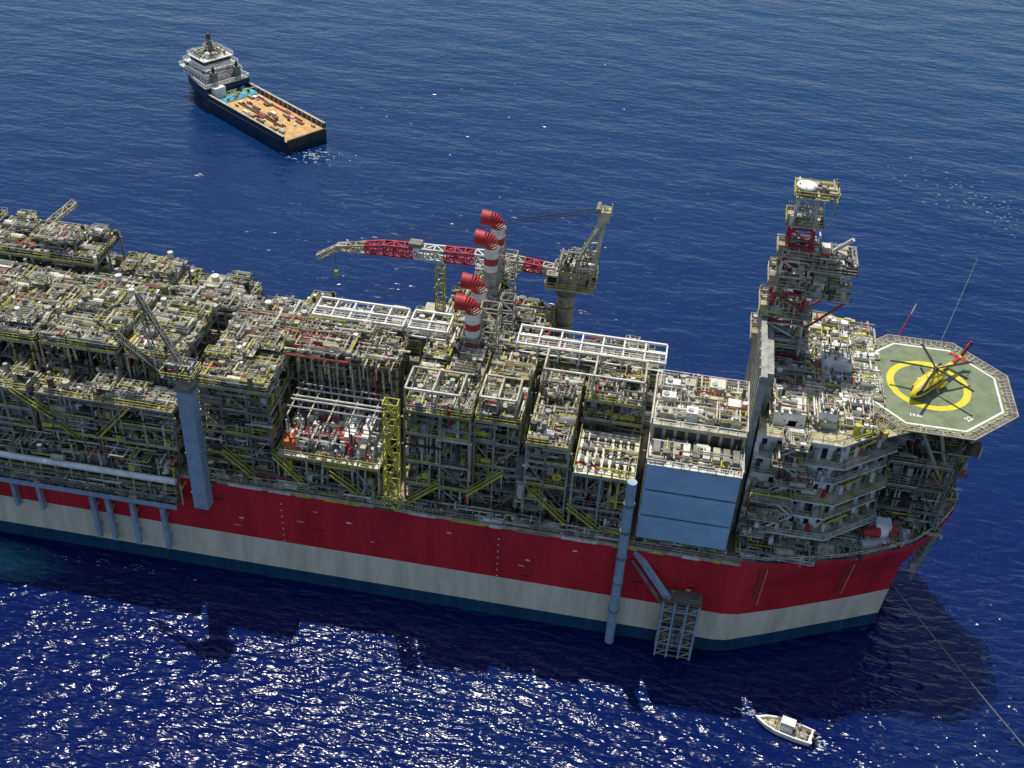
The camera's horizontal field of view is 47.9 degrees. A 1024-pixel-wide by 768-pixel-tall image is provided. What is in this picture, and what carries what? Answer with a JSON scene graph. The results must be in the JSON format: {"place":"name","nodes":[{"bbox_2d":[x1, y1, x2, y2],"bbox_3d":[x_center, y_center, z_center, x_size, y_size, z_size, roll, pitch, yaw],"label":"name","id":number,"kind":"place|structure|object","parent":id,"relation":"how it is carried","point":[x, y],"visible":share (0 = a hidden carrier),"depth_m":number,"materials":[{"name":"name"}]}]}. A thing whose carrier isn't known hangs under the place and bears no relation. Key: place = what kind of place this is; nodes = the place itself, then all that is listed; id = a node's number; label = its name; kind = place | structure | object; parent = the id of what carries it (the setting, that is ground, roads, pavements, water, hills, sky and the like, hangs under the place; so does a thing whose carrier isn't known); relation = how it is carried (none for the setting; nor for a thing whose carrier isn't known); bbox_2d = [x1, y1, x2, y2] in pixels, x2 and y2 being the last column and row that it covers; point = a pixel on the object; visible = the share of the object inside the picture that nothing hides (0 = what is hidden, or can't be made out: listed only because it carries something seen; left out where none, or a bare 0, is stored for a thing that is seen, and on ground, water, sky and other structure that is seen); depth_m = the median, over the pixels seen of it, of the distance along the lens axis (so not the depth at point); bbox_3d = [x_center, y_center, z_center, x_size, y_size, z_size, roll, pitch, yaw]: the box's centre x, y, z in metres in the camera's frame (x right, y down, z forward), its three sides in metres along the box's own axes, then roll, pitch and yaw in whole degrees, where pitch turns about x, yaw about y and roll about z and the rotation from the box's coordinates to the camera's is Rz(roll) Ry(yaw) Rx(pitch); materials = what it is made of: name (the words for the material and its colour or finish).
{"place":"outdoors","nodes":[
{"label":"outdoors","id":0,"kind":"place"},
{"bbox_2d":[0,0,1023,767],"bbox_3d":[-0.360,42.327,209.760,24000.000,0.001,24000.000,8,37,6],"label":"water","id":1,"kind":"structure","parent":0,"point":[690,140],"depth_m":317.14,"materials":[{"name":"blue liquid"}]},
{"bbox_2d":[178,33,326,153],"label":"supply vessel","id":2,"kind":"object","parent":1,"relation":"in","point":[222,86],"visible":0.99,"depth_m":372.00,"materials":[{"name":"black metal"}]},
{"bbox_2d":[0,199,958,660],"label":"production ship","id":3,"kind":"object","parent":1,"relation":"on","point":[522,461],"visible":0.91,"depth_m":199.85,"materials":[{"name":"paint"}]},
{"bbox_2d":[113,292,213,509],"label":"deck crane","id":4,"kind":"object","parent":3,"relation":"on","point":[180,370],"visible":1,"depth_m":188.97,"materials":[{"name":"grey metal"}]},
{"bbox_2d":[316,201,612,342],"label":"deck crane","id":5,"kind":"object","parent":3,"relation":"on","point":[570,275],"visible":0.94,"depth_m":220.42,"materials":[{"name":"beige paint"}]},
{"bbox_2d":[454,293,484,347],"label":"exhaust stack","id":6,"kind":"object","parent":3,"relation":"on","point":[471,308],"visible":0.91,"depth_m":195.95,"materials":[{"name":"red paint"}]},
{"bbox_2d":[460,272,489,330],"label":"exhaust stack","id":7,"kind":"object","parent":3,"relation":"on","point":[475,285],"visible":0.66,"depth_m":198.12,"materials":[{"name":"red paint"}]},
{"bbox_2d":[473,229,501,297],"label":"exhaust stack","id":8,"kind":"object","parent":3,"relation":"on","point":[491,263],"visible":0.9,"depth_m":206.99,"materials":[{"name":"red paint"}]},
{"bbox_2d":[480,209,507,281],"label":"exhaust stack","id":9,"kind":"object","parent":3,"relation":"on","point":[495,224],"visible":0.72,"depth_m":209.96,"materials":[{"name":"red paint"}]},
{"bbox_2d":[750,176,858,363],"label":"vent tower","id":10,"kind":"structure","parent":3,"relation":"on","point":[817,272],"depth_m":187.90,"materials":[{"name":"grey metal"}]},
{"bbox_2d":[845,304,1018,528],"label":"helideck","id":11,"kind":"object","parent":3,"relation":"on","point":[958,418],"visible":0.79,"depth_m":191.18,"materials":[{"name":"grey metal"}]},
{"bbox_2d":[890,339,974,398],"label":"helicopter","id":12,"kind":"object","parent":11,"relation":"on","point":[930,380],"visible":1,"depth_m":190.05,"materials":[{"name":"yellow paint"},{"name":"red paint"},{"name":"dark glass"}]},
{"bbox_2d":[941,261,976,340],"bbox_3d":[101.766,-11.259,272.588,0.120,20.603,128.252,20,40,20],"label":"antenna","id":13,"kind":"object","parent":3,"relation":"attached to","point":[958,301],"visible":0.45,"depth_m":294.84,"materials":[{"name":"grey metal"}]},
{"bbox_2d":[894,587,1023,745],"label":"mooring line","id":14,"kind":"object","parent":3,"relation":"attached to","point":[959,668],"visible":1,"depth_m":199.03,"materials":[{"name":"grey metal"}]},
{"bbox_2d":[19,149,1016,754],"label":"sea foam","id":15,"kind":"object","parent":1,"relation":"on","point":[735,707],"visible":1,"depth_m":213.64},
{"bbox_2d":[756,714,817,745],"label":"work boat","id":16,"kind":"object","parent":1,"relation":"on","point":[789,728],"visible":1,"depth_m":191.41,"materials":[{"name":"white paint"}]}
]}

